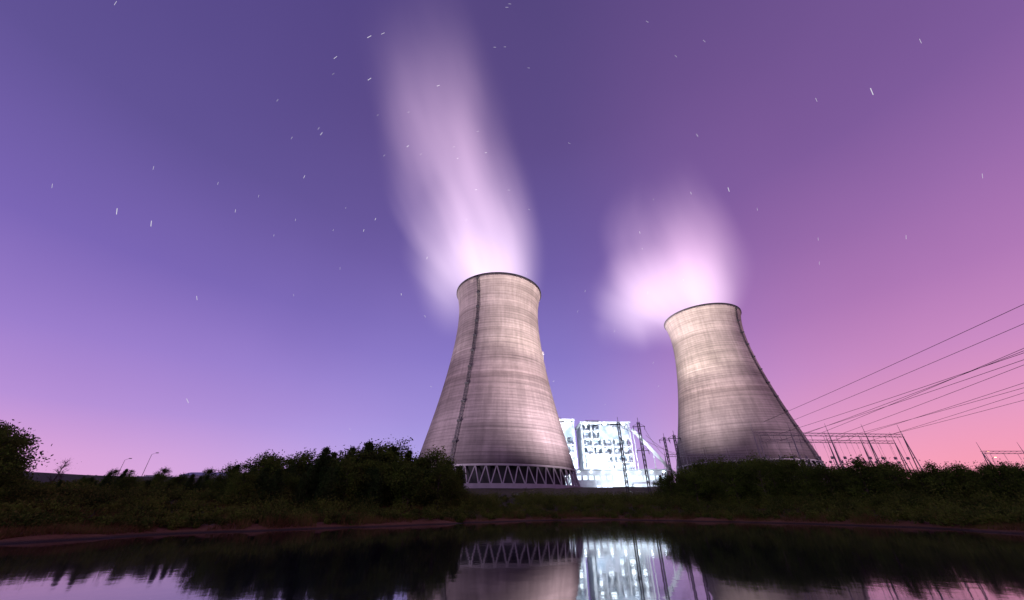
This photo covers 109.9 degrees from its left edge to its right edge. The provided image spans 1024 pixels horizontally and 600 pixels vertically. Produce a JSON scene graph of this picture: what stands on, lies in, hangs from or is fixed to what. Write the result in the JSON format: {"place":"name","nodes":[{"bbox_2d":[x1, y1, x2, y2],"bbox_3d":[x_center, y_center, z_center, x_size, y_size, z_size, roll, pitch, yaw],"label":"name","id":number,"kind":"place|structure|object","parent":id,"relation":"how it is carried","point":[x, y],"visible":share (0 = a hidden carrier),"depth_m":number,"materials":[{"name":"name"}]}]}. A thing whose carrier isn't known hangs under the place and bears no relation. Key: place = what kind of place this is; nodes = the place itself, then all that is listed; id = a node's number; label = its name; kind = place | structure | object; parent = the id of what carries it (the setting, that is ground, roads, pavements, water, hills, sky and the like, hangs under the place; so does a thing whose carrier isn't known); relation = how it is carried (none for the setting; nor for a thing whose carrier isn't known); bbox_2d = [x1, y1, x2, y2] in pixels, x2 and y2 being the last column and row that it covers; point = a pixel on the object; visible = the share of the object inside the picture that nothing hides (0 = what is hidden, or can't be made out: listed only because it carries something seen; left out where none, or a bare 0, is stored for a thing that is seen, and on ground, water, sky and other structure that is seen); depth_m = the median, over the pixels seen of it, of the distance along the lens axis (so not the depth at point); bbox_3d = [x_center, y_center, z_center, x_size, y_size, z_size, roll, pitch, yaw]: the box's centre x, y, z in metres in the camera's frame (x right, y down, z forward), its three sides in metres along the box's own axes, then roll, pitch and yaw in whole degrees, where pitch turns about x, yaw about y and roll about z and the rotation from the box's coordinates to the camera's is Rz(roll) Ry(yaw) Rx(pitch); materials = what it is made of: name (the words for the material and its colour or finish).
{"place":"outdoors","nodes":[
{"label":"outdoors","id":0,"kind":"place"},
{"bbox_2d":[0,520,1023,599],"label":"pond water","id":1,"kind":"structure","parent":0,"point":[604,560],"depth_m":14.59,"materials":[{"name":"black liquid"}]},
{"bbox_2d":[0,472,1023,543],"bbox_3d":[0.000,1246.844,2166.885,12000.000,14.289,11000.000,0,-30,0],"label":"ground","id":2,"kind":"structure","parent":0,"point":[163,530],"depth_m":49.73,"materials":[{"name":"soil"}]},
{"bbox_2d":[0,462,19,486],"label":"broadleaf tree","id":3,"kind":"object","parent":2,"relation":"on","point":[4,474],"visible":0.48,"depth_m":31.54,"materials":[{"name":"green plant"}]},
{"bbox_2d":[0,419,31,443],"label":"broadleaf tree","id":4,"kind":"object","parent":2,"relation":"on","point":[1,424],"visible":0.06,"depth_m":48.26,"materials":[{"name":"green plant"}]},
{"bbox_2d":[0,443,37,501],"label":"broadleaf tree","id":5,"kind":"object","parent":2,"relation":"on","point":[3,454],"visible":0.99,"depth_m":30.93,"materials":[{"name":"green plant"}]},
{"bbox_2d":[0,423,48,499],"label":"broadleaf tree","id":6,"kind":"object","parent":2,"relation":"on","point":[4,440],"visible":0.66,"depth_m":33.09,"materials":[{"name":"green plant"}]},
{"bbox_2d":[0,422,57,488],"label":"broadleaf tree","id":7,"kind":"object","parent":2,"relation":"on","point":[21,437],"visible":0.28,"depth_m":35.21,"materials":[{"name":"green plant"}]},
{"bbox_2d":[45,460,70,481],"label":"bare tree","id":8,"kind":"object","parent":2,"relation":"on","point":[65,464],"visible":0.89,"depth_m":50.74,"materials":[{"name":"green plant"}]},
{"bbox_2d":[101,472,112,487],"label":"conifer tree","id":9,"kind":"object","parent":2,"relation":"on","point":[108,477],"visible":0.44,"depth_m":49.30,"materials":[{"name":"green plant"}]},
{"bbox_2d":[104,469,119,480],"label":"broadleaf tree","id":10,"kind":"object","parent":2,"relation":"on","point":[115,473],"visible":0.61,"depth_m":83.05,"materials":[{"name":"green plant"}]},
{"bbox_2d":[111,469,128,488],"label":"conifer tree","id":11,"kind":"object","parent":2,"relation":"on","point":[123,474],"visible":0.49,"depth_m":52.45,"materials":[{"name":"green plant"}]},
{"bbox_2d":[111,473,135,491],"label":"broadleaf tree","id":12,"kind":"object","parent":2,"relation":"on","point":[126,481],"visible":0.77,"depth_m":47.72,"materials":[{"name":"green plant"}]},
{"bbox_2d":[149,473,170,489],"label":"broadleaf tree","id":13,"kind":"object","parent":2,"relation":"on","point":[159,478],"visible":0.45,"depth_m":51.24,"materials":[{"name":"green plant"}]},
{"bbox_2d":[156,467,171,481],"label":"broadleaf tree","id":14,"kind":"object","parent":2,"relation":"on","point":[165,470],"visible":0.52,"depth_m":86.79,"materials":[{"name":"green plant"}]},
{"bbox_2d":[104,475,226,478],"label":"boundary wall","id":15,"kind":"structure","parent":2,"relation":"on","point":[197,476],"depth_m":170.81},
{"bbox_2d":[171,472,188,486],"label":"broadleaf tree","id":16,"kind":"object","parent":2,"relation":"on","point":[183,477],"visible":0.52,"depth_m":53.98,"materials":[{"name":"green plant"}]},
{"bbox_2d":[183,473,195,492],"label":"conifer tree","id":17,"kind":"object","parent":2,"relation":"on","point":[191,481],"visible":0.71,"depth_m":49.05,"materials":[{"name":"green plant"}]},
{"bbox_2d":[190,475,203,497],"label":"conifer tree","id":18,"kind":"object","parent":2,"relation":"on","point":[198,483],"visible":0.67,"depth_m":49.60,"materials":[{"name":"green plant"}]},
{"bbox_2d":[182,472,223,475],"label":"warehouse","id":19,"kind":"structure","parent":2,"relation":"on","point":[200,473],"depth_m":191.43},
{"bbox_2d":[202,467,216,480],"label":"broadleaf tree","id":20,"kind":"object","parent":2,"relation":"on","point":[210,471],"visible":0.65,"depth_m":90.06,"materials":[{"name":"green plant"}]},
{"bbox_2d":[206,471,228,492],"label":"broadleaf tree","id":21,"kind":"object","parent":2,"relation":"on","point":[219,478],"visible":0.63,"depth_m":53.56,"materials":[{"name":"green plant"}]},
{"bbox_2d":[213,469,243,493],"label":"broadleaf tree","id":22,"kind":"object","parent":2,"relation":"on","point":[231,476],"visible":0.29,"depth_m":51.78,"materials":[{"name":"green plant"}]},
{"bbox_2d":[215,459,246,486],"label":"broadleaf tree","id":23,"kind":"object","parent":2,"relation":"on","point":[229,470],"visible":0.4,"depth_m":55.77,"materials":[{"name":"green plant"}]},
{"bbox_2d":[220,477,245,497],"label":"broadleaf tree","id":24,"kind":"object","parent":2,"relation":"on","point":[234,487],"visible":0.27,"depth_m":46.98,"materials":[{"name":"green plant"}]},
{"bbox_2d":[218,467,260,501],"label":"broadleaf tree","id":25,"kind":"object","parent":2,"relation":"on","point":[246,475],"visible":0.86,"depth_m":46.59,"materials":[{"name":"green plant"}]},
{"bbox_2d":[238,452,279,483],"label":"broadleaf tree","id":26,"kind":"object","parent":2,"relation":"on","point":[248,465],"visible":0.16,"depth_m":57.86,"materials":[{"name":"green plant"}]},
{"bbox_2d":[244,449,284,472],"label":"broadleaf tree","id":27,"kind":"object","parent":2,"relation":"on","point":[265,454],"visible":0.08,"depth_m":61.69,"materials":[{"name":"green plant"}]},
{"bbox_2d":[250,455,296,489],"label":"broadleaf tree","id":28,"kind":"object","parent":2,"relation":"on","point":[272,462],"visible":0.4,"depth_m":55.61,"materials":[{"name":"green plant"}]},
{"bbox_2d":[282,452,311,483],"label":"broadleaf tree","id":29,"kind":"object","parent":2,"relation":"on","point":[301,464],"visible":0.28,"depth_m":62.15,"materials":[{"name":"green plant"}]},
{"bbox_2d":[282,448,316,473],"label":"broadleaf tree","id":30,"kind":"object","parent":2,"relation":"on","point":[311,459],"visible":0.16,"depth_m":65.29,"materials":[{"name":"green plant"}]},
{"bbox_2d":[305,446,332,498],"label":"conifer tree","id":31,"kind":"object","parent":2,"relation":"on","point":[322,460],"visible":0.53,"depth_m":57.22,"materials":[{"name":"green plant"}]},
{"bbox_2d":[318,452,337,487],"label":"conifer tree","id":32,"kind":"object","parent":2,"relation":"on","point":[334,453],"visible":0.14,"depth_m":65.10,"materials":[{"name":"green plant"}]},
{"bbox_2d":[327,442,391,480],"bbox_3d":[-26.234,29.251,61.032,9.914,9.837,10.707,-18,-34,28],"label":"broadleaf tree","id":33,"kind":"object","parent":2,"relation":"on","point":[357,454],"visible":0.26,"depth_m":60.98,"materials":[{"name":"green plant"}]},
{"bbox_2d":[355,441,378,498],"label":"conifer tree","id":34,"kind":"object","parent":2,"relation":"on","point":[368,446],"visible":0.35,"depth_m":62.14,"materials":[{"name":"green plant"}]},
{"bbox_2d":[371,438,404,480],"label":"broadleaf tree","id":35,"kind":"object","parent":2,"relation":"on","point":[385,454],"visible":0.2,"depth_m":68.31,"materials":[{"name":"green plant"}]},
{"bbox_2d":[381,445,399,497],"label":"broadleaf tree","id":36,"kind":"object","parent":2,"relation":"on","point":[393,449],"visible":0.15,"depth_m":69.37,"materials":[{"name":"green plant"}]},
{"bbox_2d":[381,453,417,499],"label":"broadleaf tree","id":37,"kind":"object","parent":2,"relation":"on","point":[399,459],"visible":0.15,"depth_m":64.12,"materials":[{"name":"green plant"}]},
{"bbox_2d":[382,437,424,469],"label":"broadleaf tree","id":38,"kind":"object","parent":2,"relation":"on","point":[400,447],"visible":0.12,"depth_m":73.65,"materials":[{"name":"green plant"}]},
{"bbox_2d":[379,460,434,506],"bbox_3d":[-16.908,30.254,59.108,8.492,7.446,10.143,-16,-33,25],"label":"broadleaf tree","id":39,"kind":"object","parent":2,"relation":"on","point":[411,495],"visible":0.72,"depth_m":58.10,"materials":[{"name":"green plant"}]},
{"bbox_2d":[404,450,413,464],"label":"conifer tree","id":40,"kind":"object","parent":2,"relation":"on","point":[410,452],"visible":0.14,"depth_m":74.06,"materials":[{"name":"green plant"}]},
{"bbox_2d":[392,465,435,505],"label":"broadleaf tree","id":41,"kind":"object","parent":2,"relation":"on","point":[408,488],"visible":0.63,"depth_m":58.33,"materials":[{"name":"green plant"}]},
{"bbox_2d":[413,455,439,484],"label":"broadleaf tree","id":42,"kind":"object","parent":2,"relation":"on","point":[429,460],"visible":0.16,"depth_m":70.00,"materials":[{"name":"green plant"}]},
{"bbox_2d":[413,445,460,503],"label":"broadleaf tree","id":43,"kind":"object","parent":2,"relation":"on","point":[434,458],"visible":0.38,"depth_m":70.90,"materials":[{"name":"green plant"}]},
{"bbox_2d":[422,462,460,508],"bbox_3d":[-13.070,32.967,63.686,9.599,7.862,6.789,7,-31,-11],"label":"broadleaf tree","id":44,"kind":"object","parent":2,"relation":"on","point":[437,473],"visible":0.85,"depth_m":63.80,"materials":[{"name":"green plant"}]},
{"bbox_2d":[430,462,468,505],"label":"broadleaf tree","id":45,"kind":"object","parent":2,"relation":"on","point":[450,472],"visible":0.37,"depth_m":66.97,"materials":[{"name":"green plant"}]},
{"bbox_2d":[434,463,468,499],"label":"broadleaf tree","id":46,"kind":"object","parent":2,"relation":"on","point":[460,472],"visible":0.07,"depth_m":73.58,"materials":[{"name":"green plant"}]},
{"bbox_2d":[446,476,467,503],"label":"broadleaf tree","id":47,"kind":"object","parent":2,"relation":"on","point":[454,484],"visible":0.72,"depth_m":66.96,"materials":[{"name":"green plant"}]},
{"bbox_2d":[457,465,470,497],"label":"conifer tree","id":48,"kind":"object","parent":2,"relation":"on","point":[461,469],"visible":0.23,"depth_m":76.94,"materials":[{"name":"green plant"}]},
{"bbox_2d":[420,272,580,488],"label":"cooling tower","id":49,"kind":"structure","parent":2,"relation":"on","point":[495,423],"depth_m":225.75,"materials":[{"name":"concrete"}]},
{"bbox_2d":[0,475,1023,532],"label":"shrubs","id":50,"kind":"object","parent":2,"relation":"on","point":[91,496],"visible":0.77,"depth_m":45.94,"materials":[{"name":"green plant"}]},
{"bbox_2d":[0,493,1023,539],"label":"reed grass","id":51,"kind":"structure","parent":2,"relation":"on","point":[80,528],"depth_m":39.40,"materials":[{"name":"plant"}]},
{"bbox_2d":[559,418,577,483],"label":"steel frame","id":52,"kind":"object","parent":2,"relation":"on","point":[574,441],"visible":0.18,"depth_m":399.89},
{"bbox_2d":[560,422,574,484],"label":"boiler casing","id":53,"kind":"object","parent":52,"relation":"on","point":[567,428],"visible":0.2,"depth_m":404.72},
{"bbox_2d":[575,420,635,468],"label":"steel frame","id":54,"kind":"object","parent":2,"relation":"on","point":[591,423],"visible":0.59,"depth_m":396.17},
{"bbox_2d":[576,425,631,468],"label":"boiler casing","id":55,"kind":"object","parent":54,"relation":"attached to","point":[606,434],"visible":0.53,"depth_m":397.31,"materials":[{"name":"metal"}]},
{"bbox_2d":[572,469,667,487],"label":"turbine hall","id":56,"kind":"structure","parent":2,"relation":"on","point":[606,478],"depth_m":300.10,"materials":[{"name":"metal"}]},
{"bbox_2d":[577,476,664,487],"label":"windows","id":57,"kind":"structure","parent":56,"relation":"in","point":[579,477],"depth_m":299.57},
{"bbox_2d":[613,417,629,495],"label":"transmission pole","id":58,"kind":"object","parent":2,"relation":"on","point":[617,423],"visible":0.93,"depth_m":119.85,"materials":[{"name":"metal"}]},
{"bbox_2d":[622,304,1023,455],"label":"power lines","id":59,"kind":"object","parent":58,"relation":"attached to","point":[910,394],"visible":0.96,"depth_m":93.28,"materials":[{"name":"metal"}]},
{"bbox_2d":[632,418,650,493],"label":"transmission pole","id":60,"kind":"object","parent":2,"relation":"on","point":[642,451],"visible":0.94,"depth_m":123.13,"materials":[{"name":"metal"}]},
{"bbox_2d":[631,429,675,473],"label":"conveyor gallery","id":61,"kind":"object","parent":2,"relation":"on","point":[650,448],"visible":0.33,"depth_m":364.17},
{"bbox_2d":[651,476,664,498],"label":"broadleaf tree","id":62,"kind":"object","parent":2,"relation":"on","point":[657,484],"visible":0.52,"depth_m":84.08,"materials":[{"name":"green plant"}]},
{"bbox_2d":[659,434,671,473],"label":"transmission pole","id":63,"kind":"object","parent":2,"relation":"on","point":[668,461],"visible":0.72,"depth_m":138.71,"materials":[{"name":"metal"}]},
{"bbox_2d":[658,477,672,498],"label":"broadleaf tree","id":64,"kind":"object","parent":2,"relation":"on","point":[660,485],"visible":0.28,"depth_m":81.52,"materials":[{"name":"green plant"}]},
{"bbox_2d":[658,468,680,499],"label":"broadleaf tree","id":65,"kind":"object","parent":2,"relation":"on","point":[668,479],"visible":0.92,"depth_m":79.90,"materials":[{"name":"green plant"}]},
{"bbox_2d":[668,433,682,472],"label":"transmission pole","id":66,"kind":"object","parent":2,"relation":"on","point":[674,438],"visible":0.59,"depth_m":121.07,"materials":[{"name":"metal"}]},
{"bbox_2d":[671,470,697,498],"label":"broadleaf tree","id":67,"kind":"object","parent":2,"relation":"on","point":[680,479],"visible":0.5,"depth_m":78.14,"materials":[{"name":"green plant"}]},
{"bbox_2d":[676,457,713,499],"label":"broadleaf tree","id":68,"kind":"object","parent":2,"relation":"on","point":[702,460],"visible":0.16,"depth_m":82.92,"materials":[{"name":"green plant"}]},
{"bbox_2d":[681,466,714,502],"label":"broadleaf tree","id":69,"kind":"object","parent":2,"relation":"on","point":[694,483],"visible":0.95,"depth_m":74.68,"materials":[{"name":"green plant"}]},
{"bbox_2d":[687,458,724,500],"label":"broadleaf tree","id":70,"kind":"object","parent":2,"relation":"on","point":[700,468],"visible":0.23,"depth_m":81.09,"materials":[{"name":"green plant"}]},
{"bbox_2d":[663,446,749,486],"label":"switchyard gantry","id":71,"kind":"object","parent":2,"relation":"on","point":[702,456],"visible":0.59,"depth_m":154.60,"materials":[{"name":"metal"}]},
{"bbox_2d":[698,453,745,504],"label":"broadleaf tree","id":72,"kind":"object","parent":2,"relation":"on","point":[716,466],"visible":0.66,"depth_m":72.09,"materials":[{"name":"green plant"}]},
{"bbox_2d":[702,449,783,464],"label":"switchyard gantry","id":73,"kind":"object","parent":2,"relation":"on","point":[734,458],"visible":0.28,"depth_m":137.45,"materials":[{"name":"metal"}]},
{"bbox_2d":[664,303,825,483],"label":"cooling tower","id":74,"kind":"structure","parent":2,"relation":"on","point":[727,395],"depth_m":298.14,"materials":[{"name":"concrete"}]},
{"bbox_2d":[721,458,769,498],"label":"broadleaf tree","id":75,"kind":"object","parent":2,"relation":"on","point":[741,465],"visible":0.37,"depth_m":70.38,"materials":[{"name":"green plant"}]},
{"bbox_2d":[737,450,783,493],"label":"broadleaf tree","id":76,"kind":"object","parent":2,"relation":"on","point":[754,459],"visible":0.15,"depth_m":73.75,"materials":[{"name":"green plant"}]},
{"bbox_2d":[755,456,786,495],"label":"broadleaf tree","id":77,"kind":"object","parent":2,"relation":"on","point":[774,471],"visible":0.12,"depth_m":72.47,"materials":[{"name":"green plant"}]},
{"bbox_2d":[769,455,797,495],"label":"broadleaf tree","id":78,"kind":"object","parent":2,"relation":"on","point":[784,465],"visible":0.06,"depth_m":73.16,"materials":[{"name":"green plant"}]},
{"bbox_2d":[772,457,812,496],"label":"broadleaf tree","id":79,"kind":"object","parent":2,"relation":"on","point":[789,468],"visible":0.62,"depth_m":67.56,"materials":[{"name":"green plant"}]},
{"bbox_2d":[776,453,812,491],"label":"broadleaf tree","id":80,"kind":"object","parent":2,"relation":"on","point":[800,462],"visible":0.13,"depth_m":73.10,"materials":[{"name":"green plant"}]},
{"bbox_2d":[793,462,848,491],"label":"broadleaf tree","id":81,"kind":"object","parent":2,"relation":"on","point":[814,475],"visible":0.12,"depth_m":65.08,"materials":[{"name":"green plant"}]},
{"bbox_2d":[805,461,847,498],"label":"broadleaf tree","id":82,"kind":"object","parent":2,"relation":"on","point":[828,473],"visible":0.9,"depth_m":61.47,"materials":[{"name":"green plant"}]},
{"bbox_2d":[756,431,909,475],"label":"switchyard gantry","id":83,"kind":"object","parent":2,"relation":"on","point":[818,461],"visible":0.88,"depth_m":140.18,"materials":[{"name":"metal"}]},
{"bbox_2d":[750,423,921,469],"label":"switchyard gantry","id":84,"kind":"object","parent":2,"relation":"on","point":[845,457],"visible":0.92,"depth_m":123.99,"materials":[{"name":"metal"}]},
{"bbox_2d":[834,454,887,501],"bbox_3d":[55.175,28.497,56.794,6.574,7.708,9.295,-9,-31,16],"label":"broadleaf tree","id":85,"kind":"object","parent":2,"relation":"on","point":[861,466],"visible":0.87,"depth_m":56.43,"materials":[{"name":"green plant"}]},
{"bbox_2d":[843,461,900,496],"bbox_3d":[56.258,28.808,56.404,5.315,6.590,6.782,9,-31,-16],"label":"broadleaf tree","id":86,"kind":"object","parent":2,"relation":"on","point":[869,483],"visible":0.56,"depth_m":56.30,"materials":[{"name":"green plant"}]},
{"bbox_2d":[855,462,898,494],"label":"broadleaf tree","id":87,"kind":"object","parent":2,"relation":"on","point":[881,473],"visible":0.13,"depth_m":60.90,"materials":[{"name":"green plant"}]},
{"bbox_2d":[872,456,906,469],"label":"broadleaf tree","id":88,"kind":"object","parent":2,"relation":"on","point":[889,464],"visible":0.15,"depth_m":63.19,"materials":[{"name":"green plant"}]},
{"bbox_2d":[877,467,916,495],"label":"broadleaf tree","id":89,"kind":"object","parent":2,"relation":"on","point":[891,475],"visible":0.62,"depth_m":56.90,"materials":[{"name":"green plant"}]},
{"bbox_2d":[889,465,918,492],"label":"broadleaf tree","id":90,"kind":"object","parent":2,"relation":"on","point":[903,469],"visible":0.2,"depth_m":58.69,"materials":[{"name":"green plant"}]},
{"bbox_2d":[900,467,930,496],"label":"broadleaf tree","id":91,"kind":"object","parent":2,"relation":"on","point":[915,480],"visible":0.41,"depth_m":53.38,"materials":[{"name":"green plant"}]},
{"bbox_2d":[912,469,951,497],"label":"broadleaf tree","id":92,"kind":"object","parent":2,"relation":"on","point":[926,482],"visible":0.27,"depth_m":51.28,"materials":[{"name":"green plant"}]},
{"bbox_2d":[919,459,970,498],"bbox_3d":[59.743,25.259,49.765,6.080,6.006,4.301,21,-36,-32],"label":"broadleaf tree","id":93,"kind":"object","parent":2,"relation":"on","point":[940,477],"visible":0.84,"depth_m":49.69,"materials":[{"name":"green plant"}]},
{"bbox_2d":[936,461,991,495],"bbox_3d":[62.332,25.028,49.484,4.544,5.376,6.425,17,-34,-26],"label":"broadleaf tree","id":94,"kind":"object","parent":2,"relation":"on","point":[956,474],"visible":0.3,"depth_m":49.65,"materials":[{"name":"green plant"}]},
{"bbox_2d":[947,464,993,490],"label":"broadleaf tree","id":95,"kind":"object","parent":2,"relation":"on","point":[960,470],"visible":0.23,"depth_m":49.45,"materials":[{"name":"green plant"}]},
{"bbox_2d":[959,468,996,498],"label":"broadleaf tree","id":96,"kind":"object","parent":2,"relation":"on","point":[972,475],"visible":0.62,"depth_m":46.53,"materials":[{"name":"green plant"}]},
{"bbox_2d":[966,460,1020,499],"bbox_3d":[60.704,22.787,44.893,5.276,5.392,3.732,-12,-32,20],"label":"broadleaf tree","id":97,"kind":"object","parent":2,"relation":"on","point":[998,487],"visible":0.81,"depth_m":45.13,"materials":[{"name":"green plant"}]},
{"bbox_2d":[977,444,1023,464],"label":"switchyard gantry","id":98,"kind":"object","parent":2,"relation":"on","point":[983,453],"visible":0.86,"depth_m":138.50,"materials":[{"name":"metal"}]},
{"bbox_2d":[985,458,1023,497],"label":"broadleaf tree","id":99,"kind":"object","parent":2,"relation":"on","point":[1011,473],"visible":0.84,"depth_m":44.08,"materials":[{"name":"green plant"}]},
{"bbox_2d":[1007,461,1023,483],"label":"broadleaf tree","id":100,"kind":"object","parent":2,"relation":"on","point":[1018,469],"visible":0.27,"depth_m":45.51,"materials":[{"name":"green plant"}]},
{"bbox_2d":[0,0,1023,478],"label":"sky","id":101,"kind":"structure","parent":0,"point":[876,238],"materials":[{"name":"purple"}]},
{"bbox_2d":[52,1,982,402],"bbox_3d":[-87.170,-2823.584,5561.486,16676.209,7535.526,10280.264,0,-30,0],"label":"star trails","id":102,"kind":"object","parent":101,"relation":"in","point":[476,189],"visible":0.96,"depth_m":7020.91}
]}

